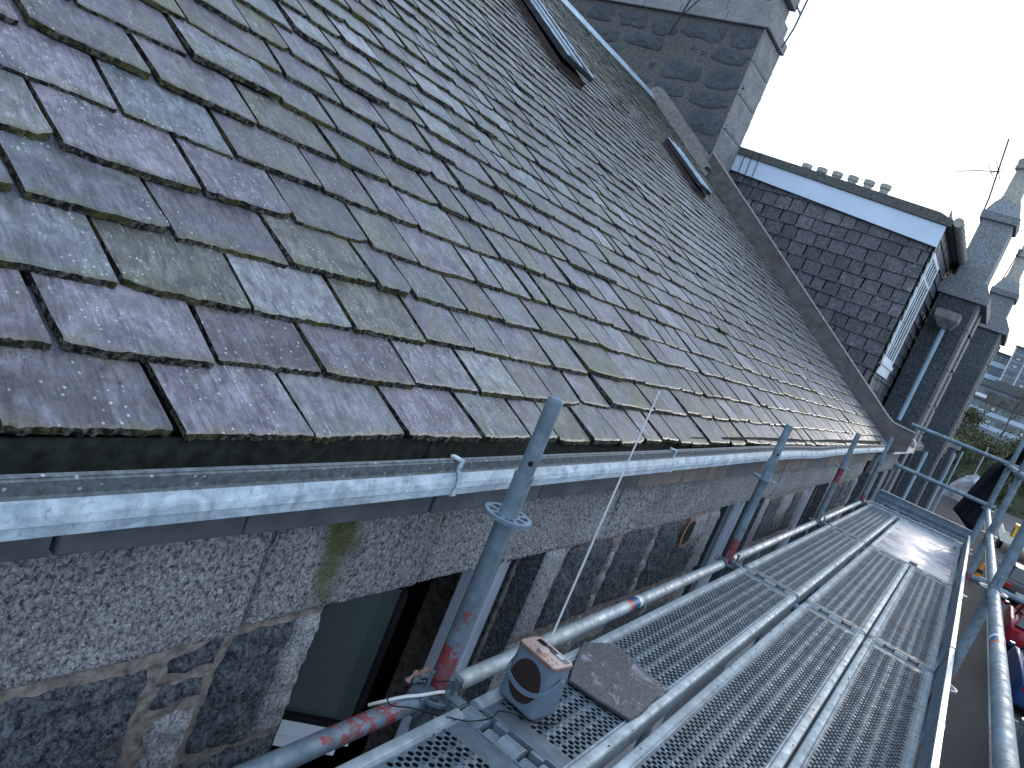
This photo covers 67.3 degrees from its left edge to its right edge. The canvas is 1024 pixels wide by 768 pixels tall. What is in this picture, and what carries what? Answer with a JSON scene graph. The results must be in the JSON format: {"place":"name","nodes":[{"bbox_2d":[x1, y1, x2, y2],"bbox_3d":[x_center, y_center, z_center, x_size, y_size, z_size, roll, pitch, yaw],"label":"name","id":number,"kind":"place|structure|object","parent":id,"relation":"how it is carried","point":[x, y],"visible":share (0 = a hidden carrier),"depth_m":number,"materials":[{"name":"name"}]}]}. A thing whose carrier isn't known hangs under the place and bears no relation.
{"place":"outdoors","nodes":[
{"label":"outdoors","id":0,"kind":"place"},
{"bbox_2d":[0,0,915,767],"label":"tenement building","id":1,"kind":"structure","parent":0,"point":[314,314],"depth_m":2.10,"materials":[{"name":"stone"}]},
{"bbox_2d":[270,559,519,767],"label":"window","id":2,"kind":"structure","parent":1,"relation":"in","point":[357,647],"depth_m":2.30,"materials":[{"name":"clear glass"}]},
{"bbox_2d":[669,0,698,33],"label":"tv aerial","id":3,"kind":"object","parent":1,"relation":"attached to","point":[682,14],"visible":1,"depth_m":12.67,"materials":[{"name":"paint"}]},
{"bbox_2d":[681,502,745,596],"bbox_3d":[1.198,1.503,5.465,0.094,1.588,1.139,27,10,31],"label":"window","id":4,"kind":"structure","parent":1,"relation":"in","point":[719,537],"depth_m":5.65,"materials":[{"name":"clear glass"}]},
{"bbox_2d":[781,0,807,47],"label":"tv aerial","id":5,"kind":"object","parent":1,"relation":"attached to","point":[800,12],"visible":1,"depth_m":11.82,"materials":[{"name":"paint"}]},
{"bbox_2d":[782,485,818,546],"bbox_3d":[2.677,1.703,7.881,0.095,1.588,1.099,27,10,31],"label":"window","id":6,"kind":"structure","parent":1,"relation":"in","point":[811,489],"depth_m":8.17,"materials":[{"name":"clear glass"}]},
{"bbox_2d":[741,0,1023,355],"label":"sky","id":7,"kind":"structure","parent":0,"point":[908,96],"materials":[{"name":"white"}]},
{"bbox_2d":[785,487,988,767],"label":"pavement","id":8,"kind":"structure","parent":0,"point":[965,742],"depth_m":17.70,"materials":[{"name":"concrete"}]},
{"bbox_2d":[233,395,1023,767],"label":"scaffold","id":9,"kind":"object","parent":8,"relation":"on","point":[507,515],"visible":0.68,"depth_m":2.08,"materials":[{"name":"silver metal"}]},
{"bbox_2d":[368,690,444,706],"bbox_3d":[-0.249,0.755,1.841,0.194,0.049,0.021,16,10,-33],"label":"white cable","id":10,"kind":"object","parent":9,"relation":"on","point":[405,697],"visible":1,"depth_m":1.83,"materials":[{"name":"white plastic"}]},
{"bbox_2d":[405,666,431,683],"bbox_3d":[-0.234,0.723,1.917,0.064,0.047,0.024,16,11,-36],"label":"rag","id":11,"kind":"object","parent":9,"relation":"attached to","point":[421,673],"visible":0.99,"depth_m":1.91,"materials":[{"name":"pink fabric"}]},
{"bbox_2d":[336,705,547,767],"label":"scaffold plank","id":12,"kind":"object","parent":9,"relation":"on","point":[458,744],"visible":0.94,"depth_m":1.73,"materials":[{"name":"metal"}]},
{"bbox_2d":[469,567,796,767],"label":"scaffold plank","id":13,"kind":"object","parent":9,"relation":"on","point":[682,646],"visible":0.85,"depth_m":2.59,"materials":[{"name":"metal"}]},
{"bbox_2d":[387,681,561,725],"bbox_3d":[-0.080,0.800,1.899,0.491,0.053,0.120,18,10,-24],"label":"black wire","id":14,"kind":"object","parent":13,"relation":"on","point":[456,718],"visible":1,"depth_m":1.87,"materials":[{"name":"rubber"}]},
{"bbox_2d":[500,391,659,719],"bbox_3d":[0.199,0.427,1.938,0.149,0.878,0.118,29,11,39],"label":"portable radio","id":15,"kind":"object","parent":13,"relation":"on","point":[534,680],"visible":1,"depth_m":1.96,"materials":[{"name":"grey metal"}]},
{"bbox_2d":[568,642,668,721],"bbox_3d":[0.304,0.878,2.324,0.291,0.011,0.387,27,10,30],"label":"loose slate","id":16,"kind":"object","parent":13,"relation":"on","point":[616,679],"visible":1,"depth_m":2.29,"materials":[{"name":"grey stone"}]},
{"bbox_2d":[612,602,863,767],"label":"scaffold plank","id":17,"kind":"object","parent":9,"relation":"on","point":[778,682],"visible":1,"depth_m":2.56,"materials":[{"name":"metal"}]},
{"bbox_2d":[433,510,955,760],"bbox_3d":[2.139,1.233,4.731,0.967,0.009,7.943,27,10,30],"label":"grit","id":18,"kind":"object","parent":17,"relation":"on","point":[444,729],"visible":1,"depth_m":3.10,"materials":[{"name":"stone"}]},
{"bbox_2d":[743,525,864,603],"bbox_3d":[2.029,1.150,5.155,0.312,0.062,2.731,27,10,30],"label":"scaffold plank","id":19,"kind":"object","parent":9,"relation":"on","point":[830,546],"visible":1,"depth_m":4.79,"materials":[{"name":"metal"}]},
{"bbox_2d":[805,546,908,640],"bbox_3d":[2.295,1.286,4.981,0.312,0.062,2.731,27,10,30],"label":"scaffold plank","id":20,"kind":"object","parent":9,"relation":"on","point":[859,588],"visible":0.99,"depth_m":4.61,"materials":[{"name":"metal"}]},
{"bbox_2d":[787,637,932,767],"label":"scaffold plank","id":21,"kind":"object","parent":9,"relation":"on","point":[857,730],"visible":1,"depth_m":2.83,"materials":[{"name":"metal"}]},
{"bbox_2d":[828,504,896,546],"bbox_3d":[3.423,1.338,7.432,0.312,0.062,2.798,27,10,30],"label":"scaffold plank","id":22,"kind":"object","parent":9,"relation":"on","point":[870,524],"visible":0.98,"depth_m":7.16,"materials":[{"name":"metal"}]},
{"bbox_2d":[867,566,952,672],"bbox_3d":[2.541,1.413,4.819,0.312,0.062,2.731,27,10,30],"label":"scaffold plank","id":23,"kind":"object","parent":9,"relation":"on","point":[919,617],"visible":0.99,"depth_m":4.44,"materials":[{"name":"metal"}]},
{"bbox_2d":[869,519,960,585],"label":"hatch platform","id":24,"kind":"structure","parent":9,"relation":"attached to","point":[906,541],"depth_m":6.88,"materials":[{"name":"silver metal"}]},
{"bbox_2d":[863,500,969,554],"bbox_3d":[4.483,1.572,8.588,1.188,0.062,0.312,27,10,30],"label":"scaffold plank","id":25,"kind":"object","parent":9,"relation":"on","point":[922,526],"visible":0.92,"depth_m":8.56,"materials":[{"name":"metal"}]},
{"bbox_2d":[874,489,972,542],"bbox_3d":[4.647,1.489,8.698,1.040,0.154,0.024,27,10,30],"label":"toe board","id":26,"kind":"object","parent":9,"relation":"attached to","point":[927,517],"visible":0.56,"depth_m":8.70,"materials":[{"name":"metal"}]},
{"bbox_2d":[916,648,954,767],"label":"toe board","id":27,"kind":"object","parent":9,"relation":"attached to","point":[930,750],"visible":1,"depth_m":2.77,"materials":[{"name":"metal"}]},
{"bbox_2d":[938,570,965,664],"bbox_3d":[2.707,1.389,4.712,0.024,0.156,2.643,27,10,30],"label":"toe board","id":28,"kind":"object","parent":9,"relation":"attached to","point":[950,635],"visible":0.72,"depth_m":4.37,"materials":[{"name":"metal"}]},
{"bbox_2d":[955,536,970,580],"bbox_3d":[4.101,1.577,6.989,0.024,0.156,2.710,27,10,30],"label":"toe board","id":29,"kind":"object","parent":9,"relation":"attached to","point":[962,565],"visible":0.77,"depth_m":6.77,"materials":[{"name":"metal"}]},
{"bbox_2d":[953,447,1023,529],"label":"tarpaulin","id":30,"kind":"object","parent":9,"relation":"hanging from","point":[968,512],"visible":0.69,"depth_m":8.50,"materials":[{"name":"black plastic"}]},
{"bbox_2d":[729,146,967,604],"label":"terraced house","id":31,"kind":"structure","parent":8,"relation":"on","point":[871,269],"depth_m":12.33,"materials":[{"name":"stone"}]},
{"bbox_2d":[802,163,891,193],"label":"chimney pots","id":32,"kind":"object","parent":31,"relation":"on","point":[883,187],"visible":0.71,"depth_m":18.34,"materials":[{"name":"ceramic"}]},
{"bbox_2d":[943,474,979,501],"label":"sheeted heap","id":33,"kind":"object","parent":8,"relation":"on","point":[965,484],"visible":0.49,"depth_m":70.76,"materials":[{"name":"white plastic"}]},
{"bbox_2d":[973,563,984,576],"bbox_3d":[20.334,8.125,33.437,0.480,0.780,0.480,27,10,30],"label":"traffic cone","id":34,"kind":"object","parent":8,"relation":"on","point":[979,572],"visible":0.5,"depth_m":33.35,"materials":[{"name":"orange plastic"}]},
{"bbox_2d":[868,245,1023,549],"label":"terraced house","id":35,"kind":"structure","parent":0,"point":[988,339],"depth_m":18.72,"materials":[{"name":"stone"}]},
{"bbox_2d":[1002,249,1021,278],"bbox_3d":[12.186,-2.306,18.481,1.015,1.779,0.027,27,10,30],"label":"tv aerial","id":36,"kind":"object","parent":35,"relation":"attached to","point":[1011,263],"visible":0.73,"depth_m":18.58,"materials":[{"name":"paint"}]},
{"bbox_2d":[944,425,1023,519],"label":"grass bank","id":37,"kind":"structure","parent":0,"point":[1017,499],"depth_m":90.13,"materials":[{"name":"green plant"}]},
{"bbox_2d":[953,436,983,468],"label":"bush","id":38,"kind":"object","parent":37,"relation":"on","point":[965,451],"visible":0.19,"depth_m":90.46,"materials":[{"name":"green plant"}]},
{"bbox_2d":[959,405,993,434],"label":"bush","id":39,"kind":"object","parent":37,"relation":"on","point":[972,416],"visible":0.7,"depth_m":104.26,"materials":[{"name":"green plant"}]},
{"bbox_2d":[974,447,988,473],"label":"lamp post","id":40,"kind":"object","parent":37,"relation":"on","point":[981,460],"visible":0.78,"depth_m":85.54,"materials":[{"name":"metal"}]},
{"bbox_2d":[942,420,1023,514],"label":"undergrowth","id":41,"kind":"object","parent":37,"relation":"on","point":[981,435],"visible":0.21,"depth_m":100.50,"materials":[{"name":"green plant"}]},
{"bbox_2d":[966,433,1013,464],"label":"bush","id":42,"kind":"object","parent":37,"relation":"on","point":[995,450],"visible":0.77,"depth_m":92.28,"materials":[{"name":"green plant"}]},
{"bbox_2d":[975,391,1009,428],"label":"bare tree","id":43,"kind":"object","parent":37,"relation":"on","point":[1000,403],"visible":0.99,"depth_m":113.65,"materials":[{"name":"brown plant"}]},
{"bbox_2d":[979,472,1018,498],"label":"bush","id":44,"kind":"object","parent":37,"relation":"on","point":[1004,489],"visible":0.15,"depth_m":84.34,"materials":[{"name":"green plant"}]},
{"bbox_2d":[997,429,1023,462],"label":"bush","id":45,"kind":"object","parent":37,"relation":"on","point":[1014,444],"visible":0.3,"depth_m":95.76,"materials":[{"name":"green plant"}]},
{"bbox_2d":[999,394,1023,437],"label":"bare tree","id":46,"kind":"object","parent":37,"relation":"on","point":[1009,419],"visible":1,"depth_m":107.11,"materials":[{"name":"brown plant"}]},
{"bbox_2d":[995,526,1010,534],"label":"side road","id":47,"kind":"structure","parent":0,"point":[996,531],"depth_m":60.36,"materials":[{"name":"grey asphalt"}]},
{"bbox_2d":[991,508,1023,731],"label":"road","id":48,"kind":"structure","parent":0,"point":[1009,521],"depth_m":47.42,"materials":[{"name":"grey asphalt"}]},
{"bbox_2d":[996,523,1023,550],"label":"flatbed trailer","id":49,"kind":"object","parent":48,"relation":"on","point":[1004,536],"visible":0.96,"depth_m":48.17,"materials":[{"name":"metal"}]},
{"bbox_2d":[998,562,1023,598],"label":"parked car","id":50,"kind":"object","parent":48,"relation":"on","point":[1014,583],"visible":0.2,"depth_m":31.75,"materials":[{"name":"silver paint"}]},
{"bbox_2d":[1002,600,1023,647],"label":"parked car","id":51,"kind":"object","parent":48,"relation":"on","point":[1013,620],"visible":0.71,"depth_m":23.59,"materials":[{"name":"red paint"}]},
{"bbox_2d":[1007,640,1023,708],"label":"parked car","id":52,"kind":"object","parent":48,"relation":"on","point":[1015,656],"visible":0.59,"depth_m":18.71,"materials":[{"name":"blue paint"}]},
{"bbox_2d":[1016,717,1023,767],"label":"parked car","id":53,"kind":"object","parent":48,"relation":"on","point":[1020,737],"visible":0.47,"depth_m":14.54,"materials":[{"name":"grey paint"}]},
{"bbox_2d":[999,345,1023,388],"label":"apartment block","id":54,"kind":"structure","parent":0,"point":[1013,374],"depth_m":157.55,"materials":[{"name":"grey concrete"}]},
{"bbox_2d":[1010,523,1020,537],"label":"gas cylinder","id":55,"kind":"object","parent":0,"point":[1015,530],"visible":0.38,"depth_m":47.23,"materials":[{"name":"yellow paint"}]},
{"label":"ground","id":56,"kind":"structure","parent":0,"visible":0},
{"bbox_2d":[847,158,1023,563],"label":"terraced house","id":57,"kind":"structure","parent":56,"relation":"on","point":[963,290],"depth_m":13.69,"materials":[{"name":"stone"}]},
{"bbox_2d":[957,138,1009,208],"bbox_3d":[8.251,-3.773,13.511,0.724,1.252,0.158,25,9,16],"label":"tv aerial","id":58,"kind":"object","parent":57,"relation":"attached to","point":[997,171],"visible":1,"depth_m":13.46,"materials":[{"name":"paint"}]},
{"bbox_2d":[913,443,963,525],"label":"terraced house","id":59,"kind":"structure","parent":56,"relation":"on","point":[952,449],"depth_m":29.32,"materials":[{"name":"stone"}]},
{"bbox_2d":[984,521,991,767],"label":"kerb","id":60,"kind":"structure","parent":56,"relation":"on","point":[989,729],"depth_m":18.19,"materials":[{"name":"concrete"}]},
{"bbox_2d":[961,392,1023,442],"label":"apartment block","id":61,"kind":"structure","parent":56,"relation":"on","point":[1001,416],"depth_m":122.33,"materials":[{"name":"glass"}]},
{"bbox_2d":[982,346,1010,385],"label":"apartment block","id":62,"kind":"structure","parent":56,"relation":"on","point":[997,366],"depth_m":162.73,"materials":[{"name":"grey concrete"}]},
{"bbox_2d":[975,379,1023,403],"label":"apartment block","id":63,"kind":"structure","parent":56,"relation":"on","point":[1001,388],"depth_m":137.47,"materials":[{"name":"grey concrete"}]}
]}

